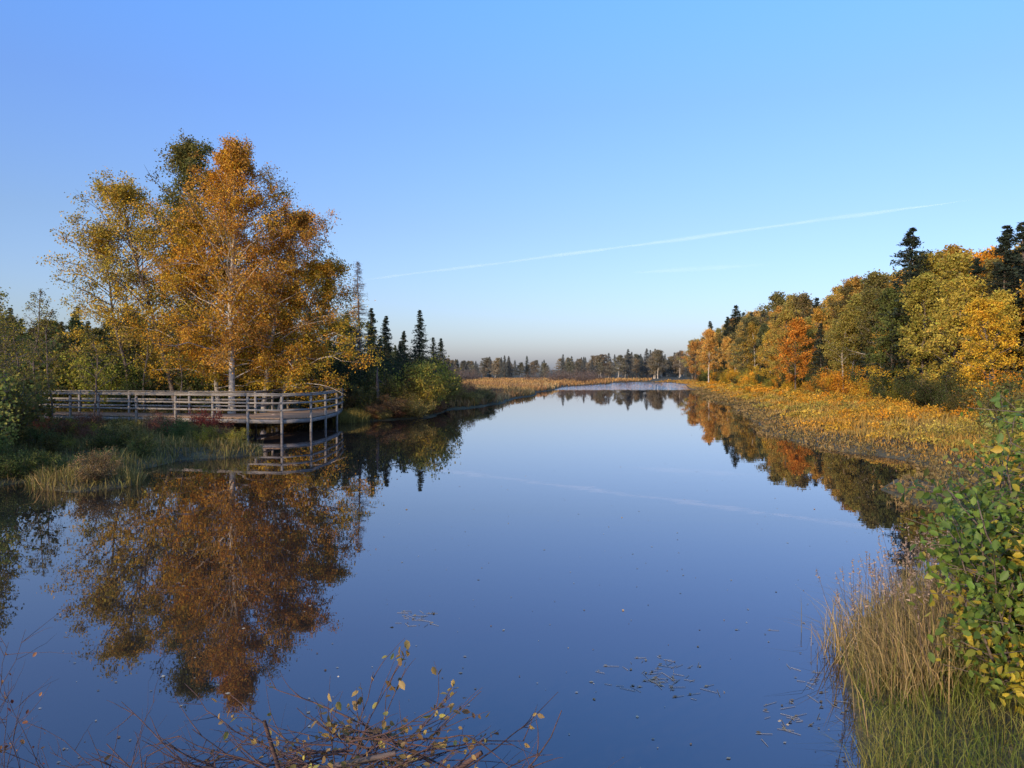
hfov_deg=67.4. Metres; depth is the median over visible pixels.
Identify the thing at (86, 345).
birch tree
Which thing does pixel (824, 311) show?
birch tree
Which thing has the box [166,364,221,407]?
willow shrub
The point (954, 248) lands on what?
birch tree
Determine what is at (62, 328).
spruce tree
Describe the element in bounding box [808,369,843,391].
willow shrub
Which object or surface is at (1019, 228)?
spruce tree
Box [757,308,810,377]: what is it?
birch tree
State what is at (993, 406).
willow shrub
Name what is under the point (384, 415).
willow shrub
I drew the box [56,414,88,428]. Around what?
willow shrub
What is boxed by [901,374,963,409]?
willow shrub
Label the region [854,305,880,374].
spruce tree
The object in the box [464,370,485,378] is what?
bare shrub
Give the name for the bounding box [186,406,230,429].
willow shrub
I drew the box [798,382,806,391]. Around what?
willow shrub
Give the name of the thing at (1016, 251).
birch tree
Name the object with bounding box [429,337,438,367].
spruce tree
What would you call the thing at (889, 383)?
willow shrub
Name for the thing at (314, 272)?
birch tree
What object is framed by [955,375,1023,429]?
willow shrub
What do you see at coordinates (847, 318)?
birch tree
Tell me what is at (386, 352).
spruce tree
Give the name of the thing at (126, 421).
willow shrub
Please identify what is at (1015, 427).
willow shrub
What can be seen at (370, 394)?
willow shrub
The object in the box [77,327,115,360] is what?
birch tree
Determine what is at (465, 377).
bare shrub
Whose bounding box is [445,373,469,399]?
willow shrub
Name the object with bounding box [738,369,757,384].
willow shrub
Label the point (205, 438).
willow shrub
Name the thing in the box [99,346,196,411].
willow shrub
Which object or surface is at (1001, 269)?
spruce tree
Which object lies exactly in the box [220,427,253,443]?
willow shrub
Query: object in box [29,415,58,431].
willow shrub
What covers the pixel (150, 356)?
birch tree
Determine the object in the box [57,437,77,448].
willow shrub
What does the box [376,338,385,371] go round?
spruce tree
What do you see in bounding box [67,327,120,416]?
alder sapling
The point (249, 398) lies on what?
willow shrub
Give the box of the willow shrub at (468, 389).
[454,373,475,396]
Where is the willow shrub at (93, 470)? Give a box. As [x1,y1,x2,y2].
[67,446,128,483]
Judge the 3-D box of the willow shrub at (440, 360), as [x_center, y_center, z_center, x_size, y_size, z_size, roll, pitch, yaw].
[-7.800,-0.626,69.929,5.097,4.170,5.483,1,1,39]
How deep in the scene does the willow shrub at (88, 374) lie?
43.45 m
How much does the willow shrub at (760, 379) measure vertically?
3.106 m
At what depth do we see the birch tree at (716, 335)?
149.14 m
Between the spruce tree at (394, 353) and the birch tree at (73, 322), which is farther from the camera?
the spruce tree at (394, 353)
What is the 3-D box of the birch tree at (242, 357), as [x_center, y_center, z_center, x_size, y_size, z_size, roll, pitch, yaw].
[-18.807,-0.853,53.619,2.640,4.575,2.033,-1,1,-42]
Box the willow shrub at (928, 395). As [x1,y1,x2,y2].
[905,371,967,407]
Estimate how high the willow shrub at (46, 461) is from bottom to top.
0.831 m
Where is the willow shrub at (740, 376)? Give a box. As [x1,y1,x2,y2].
[734,369,753,384]
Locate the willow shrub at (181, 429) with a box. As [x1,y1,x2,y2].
[154,414,196,438]
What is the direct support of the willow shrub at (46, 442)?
on the ground at (844, 672)
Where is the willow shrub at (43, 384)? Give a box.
[0,363,54,432]
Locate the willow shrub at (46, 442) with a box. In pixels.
[15,429,70,456]
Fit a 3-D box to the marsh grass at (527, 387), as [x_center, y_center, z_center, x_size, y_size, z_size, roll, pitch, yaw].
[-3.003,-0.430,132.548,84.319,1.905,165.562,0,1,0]
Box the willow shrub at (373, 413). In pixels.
[364,407,379,418]
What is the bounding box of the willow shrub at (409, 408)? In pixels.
[381,394,423,417]
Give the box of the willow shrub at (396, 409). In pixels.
[373,393,407,417]
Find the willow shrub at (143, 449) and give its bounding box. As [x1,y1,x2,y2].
[119,433,160,457]
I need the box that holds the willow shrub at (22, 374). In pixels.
[0,363,45,400]
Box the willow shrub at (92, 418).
[77,409,106,426]
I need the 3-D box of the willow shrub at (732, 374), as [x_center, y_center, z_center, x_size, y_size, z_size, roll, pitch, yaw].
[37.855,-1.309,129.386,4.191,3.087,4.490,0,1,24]
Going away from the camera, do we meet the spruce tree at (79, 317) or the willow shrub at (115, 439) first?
the willow shrub at (115, 439)
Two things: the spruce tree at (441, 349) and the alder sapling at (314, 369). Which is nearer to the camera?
the alder sapling at (314, 369)
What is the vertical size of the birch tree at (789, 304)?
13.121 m
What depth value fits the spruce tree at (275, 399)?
55.93 m
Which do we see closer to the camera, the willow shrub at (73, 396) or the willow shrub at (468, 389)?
the willow shrub at (73, 396)
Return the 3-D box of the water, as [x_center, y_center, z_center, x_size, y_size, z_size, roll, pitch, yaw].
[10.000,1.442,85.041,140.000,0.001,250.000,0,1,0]
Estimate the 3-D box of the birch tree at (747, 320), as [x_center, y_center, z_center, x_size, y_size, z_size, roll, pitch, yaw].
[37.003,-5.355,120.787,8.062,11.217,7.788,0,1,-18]
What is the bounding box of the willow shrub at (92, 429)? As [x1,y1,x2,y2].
[57,418,102,436]
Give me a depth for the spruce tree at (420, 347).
74.77 m
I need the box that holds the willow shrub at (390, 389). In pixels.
[373,363,431,403]
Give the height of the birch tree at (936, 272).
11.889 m
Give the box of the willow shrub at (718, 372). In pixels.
[711,368,727,380]
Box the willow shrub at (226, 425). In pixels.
[212,418,236,433]
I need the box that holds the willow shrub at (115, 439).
[85,415,140,450]
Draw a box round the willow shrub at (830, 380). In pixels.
[821,362,856,389]
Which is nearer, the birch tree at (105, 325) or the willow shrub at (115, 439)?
the willow shrub at (115, 439)
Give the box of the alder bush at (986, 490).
[924,466,1023,602]
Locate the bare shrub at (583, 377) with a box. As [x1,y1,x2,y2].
[568,368,596,381]
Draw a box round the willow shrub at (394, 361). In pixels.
[342,334,417,390]
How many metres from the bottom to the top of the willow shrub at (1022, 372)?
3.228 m
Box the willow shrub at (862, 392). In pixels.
[854,366,906,398]
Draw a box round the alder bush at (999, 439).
[943,414,1023,631]
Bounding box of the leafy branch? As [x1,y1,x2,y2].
[311,638,489,767]
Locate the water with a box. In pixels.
[0,382,975,767]
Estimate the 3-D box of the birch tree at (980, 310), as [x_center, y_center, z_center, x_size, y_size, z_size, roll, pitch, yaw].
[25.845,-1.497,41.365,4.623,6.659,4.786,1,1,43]
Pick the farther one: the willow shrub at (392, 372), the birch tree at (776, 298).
the birch tree at (776, 298)
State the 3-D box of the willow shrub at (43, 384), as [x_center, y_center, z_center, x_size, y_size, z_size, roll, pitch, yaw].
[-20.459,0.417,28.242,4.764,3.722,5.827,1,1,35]
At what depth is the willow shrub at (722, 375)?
132.14 m
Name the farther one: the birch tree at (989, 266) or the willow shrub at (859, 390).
the willow shrub at (859, 390)
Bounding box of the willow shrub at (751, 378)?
[741,370,762,384]
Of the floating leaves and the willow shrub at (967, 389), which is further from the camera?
the willow shrub at (967, 389)
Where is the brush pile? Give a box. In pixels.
[18,666,624,767]
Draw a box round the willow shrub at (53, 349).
[0,323,105,394]
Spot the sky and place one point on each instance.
(546, 180)
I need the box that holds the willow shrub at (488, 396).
[473,388,495,398]
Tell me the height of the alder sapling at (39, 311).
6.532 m
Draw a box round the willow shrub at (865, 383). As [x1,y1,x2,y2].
[857,371,918,398]
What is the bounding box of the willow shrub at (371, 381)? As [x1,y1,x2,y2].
[339,352,405,405]
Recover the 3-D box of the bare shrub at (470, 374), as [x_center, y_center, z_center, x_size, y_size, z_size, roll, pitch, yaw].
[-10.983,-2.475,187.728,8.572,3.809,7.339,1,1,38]
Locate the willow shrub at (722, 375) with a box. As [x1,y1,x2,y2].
[718,369,728,382]
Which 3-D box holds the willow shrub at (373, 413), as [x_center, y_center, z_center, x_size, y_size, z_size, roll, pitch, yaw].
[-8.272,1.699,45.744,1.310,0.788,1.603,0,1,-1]
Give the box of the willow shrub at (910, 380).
[889,371,935,402]
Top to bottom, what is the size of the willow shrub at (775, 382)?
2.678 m
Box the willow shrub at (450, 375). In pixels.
[428,363,461,398]
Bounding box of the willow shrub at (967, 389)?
[952,384,984,401]
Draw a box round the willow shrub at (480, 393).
[470,389,495,403]
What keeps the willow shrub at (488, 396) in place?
on the ground at (844, 672)
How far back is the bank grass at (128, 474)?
25.52 m
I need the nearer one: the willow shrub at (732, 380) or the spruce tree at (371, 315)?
the spruce tree at (371, 315)
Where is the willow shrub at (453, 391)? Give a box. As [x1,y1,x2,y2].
[412,355,462,407]
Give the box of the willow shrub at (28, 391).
[0,368,64,427]
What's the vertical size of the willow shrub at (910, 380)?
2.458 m
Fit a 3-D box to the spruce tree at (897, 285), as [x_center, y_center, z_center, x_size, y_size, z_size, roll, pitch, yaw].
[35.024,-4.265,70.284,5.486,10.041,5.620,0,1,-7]
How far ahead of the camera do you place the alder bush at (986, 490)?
7.87 m
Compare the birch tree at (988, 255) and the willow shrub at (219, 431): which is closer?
the willow shrub at (219, 431)
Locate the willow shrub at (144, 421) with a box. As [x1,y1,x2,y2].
[139,408,171,428]
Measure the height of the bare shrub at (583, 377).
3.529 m
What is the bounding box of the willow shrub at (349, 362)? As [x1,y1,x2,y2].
[316,337,398,401]
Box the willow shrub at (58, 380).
[47,360,68,402]
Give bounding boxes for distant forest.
[420,348,957,378]
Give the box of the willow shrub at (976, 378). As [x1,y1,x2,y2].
[943,370,992,391]
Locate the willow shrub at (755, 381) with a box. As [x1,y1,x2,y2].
[750,367,770,383]
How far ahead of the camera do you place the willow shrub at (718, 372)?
142.78 m
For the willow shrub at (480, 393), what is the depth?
65.29 m
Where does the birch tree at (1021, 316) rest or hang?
on the ground at (844, 672)
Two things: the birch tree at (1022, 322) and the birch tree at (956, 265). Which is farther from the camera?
the birch tree at (956, 265)
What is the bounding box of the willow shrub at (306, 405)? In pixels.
[291,366,337,407]
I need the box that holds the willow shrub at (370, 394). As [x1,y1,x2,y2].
[343,382,385,410]
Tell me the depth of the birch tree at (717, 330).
153.48 m
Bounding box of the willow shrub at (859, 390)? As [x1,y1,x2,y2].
[843,365,872,397]
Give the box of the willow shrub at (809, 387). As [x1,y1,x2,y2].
[803,376,817,393]
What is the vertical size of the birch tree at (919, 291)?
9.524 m
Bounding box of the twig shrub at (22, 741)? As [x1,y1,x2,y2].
[0,598,196,767]
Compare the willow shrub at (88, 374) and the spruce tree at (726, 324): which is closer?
the willow shrub at (88, 374)
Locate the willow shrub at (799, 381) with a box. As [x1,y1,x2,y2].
[779,366,811,387]
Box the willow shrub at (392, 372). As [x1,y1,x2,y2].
[365,358,427,389]
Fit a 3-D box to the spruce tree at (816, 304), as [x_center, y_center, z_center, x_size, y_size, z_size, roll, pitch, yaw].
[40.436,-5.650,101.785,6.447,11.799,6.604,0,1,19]
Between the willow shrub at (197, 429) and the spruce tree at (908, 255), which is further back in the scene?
the spruce tree at (908, 255)
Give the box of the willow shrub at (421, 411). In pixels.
[405,393,436,417]
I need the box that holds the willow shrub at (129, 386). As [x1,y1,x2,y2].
[100,375,148,410]
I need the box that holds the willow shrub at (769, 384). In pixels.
[761,376,776,387]
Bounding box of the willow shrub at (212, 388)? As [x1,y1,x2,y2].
[163,352,255,412]
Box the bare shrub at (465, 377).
[462,370,480,379]
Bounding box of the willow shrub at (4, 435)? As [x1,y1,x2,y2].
[0,401,24,453]
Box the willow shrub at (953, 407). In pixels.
[941,386,982,414]
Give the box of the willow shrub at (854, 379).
[844,361,897,391]
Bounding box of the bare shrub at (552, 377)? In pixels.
[541,365,573,380]
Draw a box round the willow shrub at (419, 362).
[370,352,440,377]
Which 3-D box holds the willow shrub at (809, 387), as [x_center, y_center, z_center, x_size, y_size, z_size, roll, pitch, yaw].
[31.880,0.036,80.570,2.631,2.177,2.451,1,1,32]
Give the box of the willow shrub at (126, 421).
[122,420,134,426]
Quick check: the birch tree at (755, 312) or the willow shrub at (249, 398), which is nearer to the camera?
the willow shrub at (249, 398)
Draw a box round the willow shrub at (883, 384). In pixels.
[863,369,916,400]
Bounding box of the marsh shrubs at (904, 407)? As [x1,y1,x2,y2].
[696,380,1023,458]
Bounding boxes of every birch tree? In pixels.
[20,326,35,337]
[21,319,75,367]
[64,318,84,357]
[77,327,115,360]
[77,335,110,365]
[87,335,116,375]
[90,308,166,374]
[99,318,133,373]
[119,202,303,412]
[127,132,323,413]
[132,324,176,375]
[138,331,177,376]
[142,340,177,381]
[153,194,375,419]
[166,307,197,365]
[171,330,218,376]
[194,254,391,410]
[235,343,255,373]
[299,343,339,386]
[316,318,354,378]
[334,327,365,357]
[334,345,362,373]
[677,339,697,378]
[681,340,702,377]
[691,327,723,381]
[691,346,707,372]
[697,338,705,375]
[698,332,726,372]
[706,328,722,374]
[716,315,765,373]
[716,336,732,369]
[717,325,731,353]
[725,322,755,373]
[727,341,742,373]
[729,332,746,369]
[739,321,762,372]
[745,310,760,317]
[750,290,787,353]
[750,324,776,369]
[752,329,783,378]
[757,305,783,370]
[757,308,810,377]
[757,318,786,366]
[759,316,801,376]
[774,317,824,388]
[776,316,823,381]
[777,293,807,366]
[784,291,814,371]
[807,306,833,372]
[811,275,863,373]
[811,284,842,365]
[816,304,856,378]
[818,295,838,360]
[818,319,851,372]
[821,308,832,369]
[823,282,863,374]
[824,291,868,373]
[824,310,861,393]
[835,268,891,373]
[839,285,895,371]
[865,285,923,382]
[867,309,912,377]
[877,249,957,363]
[881,253,950,361]
[883,268,900,367]
[888,274,902,288]
[895,271,967,380]
[904,273,995,383]
[927,250,973,370]
[933,245,1015,358]
[937,241,983,370]
[950,313,1011,381]
[951,255,1021,365]
[951,294,1023,399]
[952,287,1023,379]
[962,248,985,258]
[1000,242,1020,369]
[1010,279,1023,360]
[1015,285,1023,371]
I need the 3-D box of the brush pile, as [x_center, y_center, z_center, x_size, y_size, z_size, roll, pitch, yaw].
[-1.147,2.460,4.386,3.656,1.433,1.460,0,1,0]
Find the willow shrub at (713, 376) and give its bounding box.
[709,371,722,381]
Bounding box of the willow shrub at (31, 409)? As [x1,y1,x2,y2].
[0,360,63,448]
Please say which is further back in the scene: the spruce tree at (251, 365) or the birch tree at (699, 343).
the birch tree at (699, 343)
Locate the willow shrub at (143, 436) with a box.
[126,432,158,447]
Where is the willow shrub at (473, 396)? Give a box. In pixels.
[458,391,483,404]
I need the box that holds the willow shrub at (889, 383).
[870,375,908,393]
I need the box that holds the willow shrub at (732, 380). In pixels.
[728,377,737,383]
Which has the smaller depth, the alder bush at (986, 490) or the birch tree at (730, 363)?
the alder bush at (986, 490)
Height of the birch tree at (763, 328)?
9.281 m
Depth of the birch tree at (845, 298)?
90.72 m
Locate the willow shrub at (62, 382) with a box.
[15,346,101,410]
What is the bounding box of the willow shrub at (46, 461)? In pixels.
[20,448,79,474]
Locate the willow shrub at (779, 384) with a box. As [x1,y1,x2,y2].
[776,378,791,388]
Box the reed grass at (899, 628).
[776,523,1013,736]
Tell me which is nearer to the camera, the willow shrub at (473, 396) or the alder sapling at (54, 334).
the alder sapling at (54, 334)
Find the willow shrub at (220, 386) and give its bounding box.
[179,364,251,408]
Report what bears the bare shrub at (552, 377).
on the ground at (844, 672)
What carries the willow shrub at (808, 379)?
on the ground at (844, 672)
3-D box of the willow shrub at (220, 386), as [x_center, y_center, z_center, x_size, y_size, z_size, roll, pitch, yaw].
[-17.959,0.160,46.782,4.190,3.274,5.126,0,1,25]
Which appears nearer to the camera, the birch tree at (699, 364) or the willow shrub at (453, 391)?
the willow shrub at (453, 391)
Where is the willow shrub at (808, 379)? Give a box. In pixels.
[800,373,813,387]
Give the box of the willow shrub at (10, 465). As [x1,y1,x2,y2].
[0,440,44,478]
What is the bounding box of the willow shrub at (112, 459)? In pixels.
[94,451,126,469]
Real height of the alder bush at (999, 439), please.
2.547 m
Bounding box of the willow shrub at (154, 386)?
[130,368,182,411]
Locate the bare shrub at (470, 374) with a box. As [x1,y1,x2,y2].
[458,366,479,379]
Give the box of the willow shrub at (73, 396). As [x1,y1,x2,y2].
[49,377,90,408]
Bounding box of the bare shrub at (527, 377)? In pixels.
[521,369,543,379]
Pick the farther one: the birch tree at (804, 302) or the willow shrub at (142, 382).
the birch tree at (804, 302)
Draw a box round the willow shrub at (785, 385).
[781,378,801,389]
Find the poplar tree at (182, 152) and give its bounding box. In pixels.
[110,128,262,408]
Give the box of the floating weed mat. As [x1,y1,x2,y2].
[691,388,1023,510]
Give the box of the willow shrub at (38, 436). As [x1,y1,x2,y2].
[9,425,53,449]
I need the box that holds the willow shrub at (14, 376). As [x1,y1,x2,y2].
[0,349,45,397]
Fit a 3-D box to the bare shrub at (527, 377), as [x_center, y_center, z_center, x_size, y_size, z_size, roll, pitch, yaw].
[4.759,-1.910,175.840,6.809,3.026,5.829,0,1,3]
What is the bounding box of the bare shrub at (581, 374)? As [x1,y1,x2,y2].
[569,370,598,380]
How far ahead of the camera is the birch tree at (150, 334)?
60.51 m
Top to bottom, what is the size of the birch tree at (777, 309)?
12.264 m
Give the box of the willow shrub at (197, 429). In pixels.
[186,422,214,438]
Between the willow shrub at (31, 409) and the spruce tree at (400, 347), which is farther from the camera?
the spruce tree at (400, 347)
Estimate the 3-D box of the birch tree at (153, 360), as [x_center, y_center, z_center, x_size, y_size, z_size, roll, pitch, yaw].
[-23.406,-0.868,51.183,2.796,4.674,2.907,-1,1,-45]
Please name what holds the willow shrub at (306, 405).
on the ground at (844, 672)
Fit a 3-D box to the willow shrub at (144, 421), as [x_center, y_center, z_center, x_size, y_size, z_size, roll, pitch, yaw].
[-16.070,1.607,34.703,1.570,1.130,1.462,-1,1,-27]
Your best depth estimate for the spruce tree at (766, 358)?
111.80 m
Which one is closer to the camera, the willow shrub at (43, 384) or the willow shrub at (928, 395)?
the willow shrub at (43, 384)
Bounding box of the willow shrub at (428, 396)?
[392,363,452,413]
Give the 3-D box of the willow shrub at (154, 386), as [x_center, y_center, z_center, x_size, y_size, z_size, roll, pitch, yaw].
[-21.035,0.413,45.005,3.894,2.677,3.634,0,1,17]
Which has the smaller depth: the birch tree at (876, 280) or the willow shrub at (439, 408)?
the willow shrub at (439, 408)
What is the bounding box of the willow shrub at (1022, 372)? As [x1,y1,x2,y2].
[988,364,1023,408]
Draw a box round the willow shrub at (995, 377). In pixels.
[959,366,1023,408]
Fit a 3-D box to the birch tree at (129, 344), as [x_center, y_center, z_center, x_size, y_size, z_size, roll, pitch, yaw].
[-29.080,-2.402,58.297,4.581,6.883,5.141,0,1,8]
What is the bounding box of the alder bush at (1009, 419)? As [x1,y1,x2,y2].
[895,381,1023,597]
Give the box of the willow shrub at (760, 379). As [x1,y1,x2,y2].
[752,367,777,383]
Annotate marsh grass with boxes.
[353,377,651,408]
[655,379,1022,475]
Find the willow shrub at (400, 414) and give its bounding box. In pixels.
[385,405,406,418]
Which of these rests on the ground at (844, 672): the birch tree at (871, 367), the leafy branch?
the birch tree at (871, 367)
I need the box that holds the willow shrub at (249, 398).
[225,369,267,408]
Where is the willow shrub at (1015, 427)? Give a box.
[978,396,1023,439]
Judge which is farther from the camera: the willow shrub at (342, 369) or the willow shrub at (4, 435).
the willow shrub at (342, 369)
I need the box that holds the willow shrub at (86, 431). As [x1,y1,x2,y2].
[72,424,104,441]
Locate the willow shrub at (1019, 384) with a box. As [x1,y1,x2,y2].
[1001,370,1023,398]
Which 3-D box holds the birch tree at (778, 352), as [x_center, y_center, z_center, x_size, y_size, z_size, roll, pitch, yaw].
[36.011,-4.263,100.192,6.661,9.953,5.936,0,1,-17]
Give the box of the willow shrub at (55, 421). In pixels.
[46,414,80,431]
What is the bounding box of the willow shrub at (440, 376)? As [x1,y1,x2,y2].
[370,352,460,402]
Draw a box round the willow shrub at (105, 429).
[96,425,111,436]
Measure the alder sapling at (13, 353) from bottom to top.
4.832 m
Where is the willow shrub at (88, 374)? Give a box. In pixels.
[49,348,142,411]
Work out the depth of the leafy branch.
4.45 m
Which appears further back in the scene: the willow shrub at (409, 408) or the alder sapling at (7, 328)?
the willow shrub at (409, 408)
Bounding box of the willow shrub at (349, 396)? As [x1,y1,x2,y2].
[319,379,362,409]
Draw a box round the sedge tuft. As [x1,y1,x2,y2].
[327,407,372,423]
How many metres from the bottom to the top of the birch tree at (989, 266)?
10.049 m
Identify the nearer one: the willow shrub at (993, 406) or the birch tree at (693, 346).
the willow shrub at (993, 406)
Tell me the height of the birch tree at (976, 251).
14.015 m
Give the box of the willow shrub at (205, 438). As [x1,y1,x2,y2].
[191,423,225,445]
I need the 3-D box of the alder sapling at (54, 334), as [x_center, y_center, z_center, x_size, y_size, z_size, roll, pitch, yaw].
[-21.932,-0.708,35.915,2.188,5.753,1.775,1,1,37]
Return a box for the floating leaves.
[39,436,896,767]
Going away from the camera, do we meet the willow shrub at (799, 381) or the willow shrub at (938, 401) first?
the willow shrub at (938, 401)
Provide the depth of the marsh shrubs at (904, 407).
42.17 m
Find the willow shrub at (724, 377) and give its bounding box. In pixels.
[718,371,730,382]
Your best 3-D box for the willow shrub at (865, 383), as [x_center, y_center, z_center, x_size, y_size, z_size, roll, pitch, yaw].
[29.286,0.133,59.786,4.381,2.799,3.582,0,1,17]
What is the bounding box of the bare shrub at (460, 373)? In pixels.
[445,367,472,377]
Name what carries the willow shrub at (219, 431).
on the ground at (844, 672)
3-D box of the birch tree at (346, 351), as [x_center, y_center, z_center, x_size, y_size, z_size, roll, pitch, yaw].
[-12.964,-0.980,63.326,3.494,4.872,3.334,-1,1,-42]
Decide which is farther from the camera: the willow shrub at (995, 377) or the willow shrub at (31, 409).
the willow shrub at (995, 377)
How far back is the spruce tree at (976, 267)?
50.28 m
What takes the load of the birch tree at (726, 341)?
on the ground at (844, 672)
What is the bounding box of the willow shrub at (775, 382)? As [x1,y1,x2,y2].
[771,374,781,387]
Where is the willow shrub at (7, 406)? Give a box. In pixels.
[0,359,33,443]
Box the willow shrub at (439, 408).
[432,401,447,413]
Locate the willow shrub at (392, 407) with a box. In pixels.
[370,393,410,416]
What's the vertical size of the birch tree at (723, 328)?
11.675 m
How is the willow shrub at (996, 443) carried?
on the ground at (844, 672)
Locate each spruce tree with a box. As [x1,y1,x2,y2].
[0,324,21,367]
[2,307,16,336]
[17,318,29,364]
[50,321,74,368]
[68,307,83,345]
[80,321,91,351]
[148,326,176,388]
[242,323,272,401]
[268,350,286,404]
[269,319,297,399]
[277,364,299,407]
[334,325,348,378]
[344,261,373,370]
[363,308,379,372]
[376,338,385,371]
[377,316,394,369]
[382,337,392,368]
[390,345,396,366]
[393,341,404,365]
[396,331,410,364]
[408,310,431,362]
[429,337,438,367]
[436,338,448,368]
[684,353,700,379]
[696,321,714,376]
[713,305,742,378]
[716,317,731,373]
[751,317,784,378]
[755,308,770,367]
[803,297,824,381]
[803,323,829,391]
[852,227,948,398]
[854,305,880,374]
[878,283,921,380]
[935,258,993,383]
[961,225,1023,385]
[1000,222,1023,373]
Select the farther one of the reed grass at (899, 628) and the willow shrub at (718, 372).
the willow shrub at (718, 372)
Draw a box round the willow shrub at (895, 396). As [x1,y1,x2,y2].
[882,384,911,402]
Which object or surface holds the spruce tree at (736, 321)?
on the ground at (844, 672)
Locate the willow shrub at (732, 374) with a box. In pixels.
[725,368,739,382]
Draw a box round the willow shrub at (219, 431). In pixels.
[200,425,236,444]
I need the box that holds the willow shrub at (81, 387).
[69,361,148,396]
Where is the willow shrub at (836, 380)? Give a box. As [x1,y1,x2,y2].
[817,363,865,395]
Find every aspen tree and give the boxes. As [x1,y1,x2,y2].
[36,225,167,410]
[50,166,236,412]
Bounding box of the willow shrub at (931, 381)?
[910,365,980,402]
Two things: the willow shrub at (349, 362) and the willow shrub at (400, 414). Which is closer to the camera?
the willow shrub at (400, 414)
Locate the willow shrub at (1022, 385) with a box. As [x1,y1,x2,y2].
[1005,373,1023,403]
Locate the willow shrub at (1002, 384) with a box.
[969,374,1015,413]
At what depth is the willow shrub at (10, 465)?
20.56 m
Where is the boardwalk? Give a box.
[30,388,343,433]
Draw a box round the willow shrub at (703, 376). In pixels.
[700,371,711,381]
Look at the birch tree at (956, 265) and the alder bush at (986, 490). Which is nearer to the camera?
the alder bush at (986, 490)
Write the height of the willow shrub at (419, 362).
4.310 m
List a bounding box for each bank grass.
[0,403,332,492]
[794,496,1023,767]
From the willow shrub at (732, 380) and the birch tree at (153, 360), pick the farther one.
the willow shrub at (732, 380)
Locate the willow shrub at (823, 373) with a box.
[812,368,841,392]
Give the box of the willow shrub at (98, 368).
[76,356,121,402]
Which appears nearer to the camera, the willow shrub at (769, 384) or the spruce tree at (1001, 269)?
the spruce tree at (1001, 269)
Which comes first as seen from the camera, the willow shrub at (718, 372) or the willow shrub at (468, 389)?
the willow shrub at (468, 389)
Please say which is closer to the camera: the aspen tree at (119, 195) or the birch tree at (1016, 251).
the aspen tree at (119, 195)
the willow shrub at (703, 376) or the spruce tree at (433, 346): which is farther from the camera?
the willow shrub at (703, 376)
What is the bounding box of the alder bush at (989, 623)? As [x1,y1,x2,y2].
[883,433,1023,715]
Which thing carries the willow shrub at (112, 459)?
on the ground at (844, 672)
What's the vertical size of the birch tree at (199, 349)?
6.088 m
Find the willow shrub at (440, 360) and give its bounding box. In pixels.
[419,356,453,375]
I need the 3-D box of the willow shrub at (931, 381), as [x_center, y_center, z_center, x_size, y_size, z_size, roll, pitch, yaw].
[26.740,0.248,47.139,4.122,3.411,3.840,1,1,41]
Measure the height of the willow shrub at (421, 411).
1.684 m
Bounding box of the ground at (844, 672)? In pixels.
[0,366,1023,767]
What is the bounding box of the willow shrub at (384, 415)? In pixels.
[375,408,392,419]
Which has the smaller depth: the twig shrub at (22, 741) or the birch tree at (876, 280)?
the twig shrub at (22, 741)
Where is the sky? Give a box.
[0,0,1023,369]
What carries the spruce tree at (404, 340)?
on the ground at (844, 672)
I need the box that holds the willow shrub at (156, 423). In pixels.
[143,412,178,433]
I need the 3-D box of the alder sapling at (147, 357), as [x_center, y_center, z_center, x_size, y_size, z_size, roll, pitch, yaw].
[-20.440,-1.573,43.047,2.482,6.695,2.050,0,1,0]
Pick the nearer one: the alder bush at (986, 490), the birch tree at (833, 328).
the alder bush at (986, 490)
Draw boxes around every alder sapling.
[0,287,25,403]
[0,306,46,410]
[0,318,20,379]
[0,322,38,403]
[1,314,43,378]
[10,288,67,420]
[18,307,68,421]
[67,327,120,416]
[122,296,172,410]
[160,316,200,412]
[302,338,323,397]
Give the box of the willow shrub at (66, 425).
[44,415,90,439]
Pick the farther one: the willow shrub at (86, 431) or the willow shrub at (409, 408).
the willow shrub at (409, 408)
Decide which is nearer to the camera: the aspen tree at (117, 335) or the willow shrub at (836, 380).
the aspen tree at (117, 335)
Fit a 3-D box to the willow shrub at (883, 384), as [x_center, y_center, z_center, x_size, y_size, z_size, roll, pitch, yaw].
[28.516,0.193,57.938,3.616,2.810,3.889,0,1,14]
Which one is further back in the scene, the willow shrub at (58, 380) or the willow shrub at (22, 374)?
the willow shrub at (58, 380)
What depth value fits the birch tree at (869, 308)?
66.62 m
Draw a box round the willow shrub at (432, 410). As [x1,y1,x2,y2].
[426,405,437,413]
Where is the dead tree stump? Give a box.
[372,367,384,404]
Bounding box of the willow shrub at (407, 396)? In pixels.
[381,379,421,408]
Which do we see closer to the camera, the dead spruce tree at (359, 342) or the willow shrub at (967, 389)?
the willow shrub at (967, 389)
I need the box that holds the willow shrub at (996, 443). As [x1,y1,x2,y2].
[977,409,1023,456]
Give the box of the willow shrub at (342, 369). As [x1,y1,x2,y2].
[303,360,369,407]
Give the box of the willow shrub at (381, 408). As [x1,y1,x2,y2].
[363,403,385,418]
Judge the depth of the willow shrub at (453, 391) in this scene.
54.83 m
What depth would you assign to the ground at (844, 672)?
7.18 m
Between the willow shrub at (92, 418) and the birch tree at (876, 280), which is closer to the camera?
the willow shrub at (92, 418)
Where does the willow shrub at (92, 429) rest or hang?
on the ground at (844, 672)
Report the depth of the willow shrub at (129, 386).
43.15 m
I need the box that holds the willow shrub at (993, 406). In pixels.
[979,388,1007,415]
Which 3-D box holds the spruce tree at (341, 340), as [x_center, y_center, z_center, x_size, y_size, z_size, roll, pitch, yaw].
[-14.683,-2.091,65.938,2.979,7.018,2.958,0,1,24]
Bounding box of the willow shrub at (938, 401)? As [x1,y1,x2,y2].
[930,380,977,412]
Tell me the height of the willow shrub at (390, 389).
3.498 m

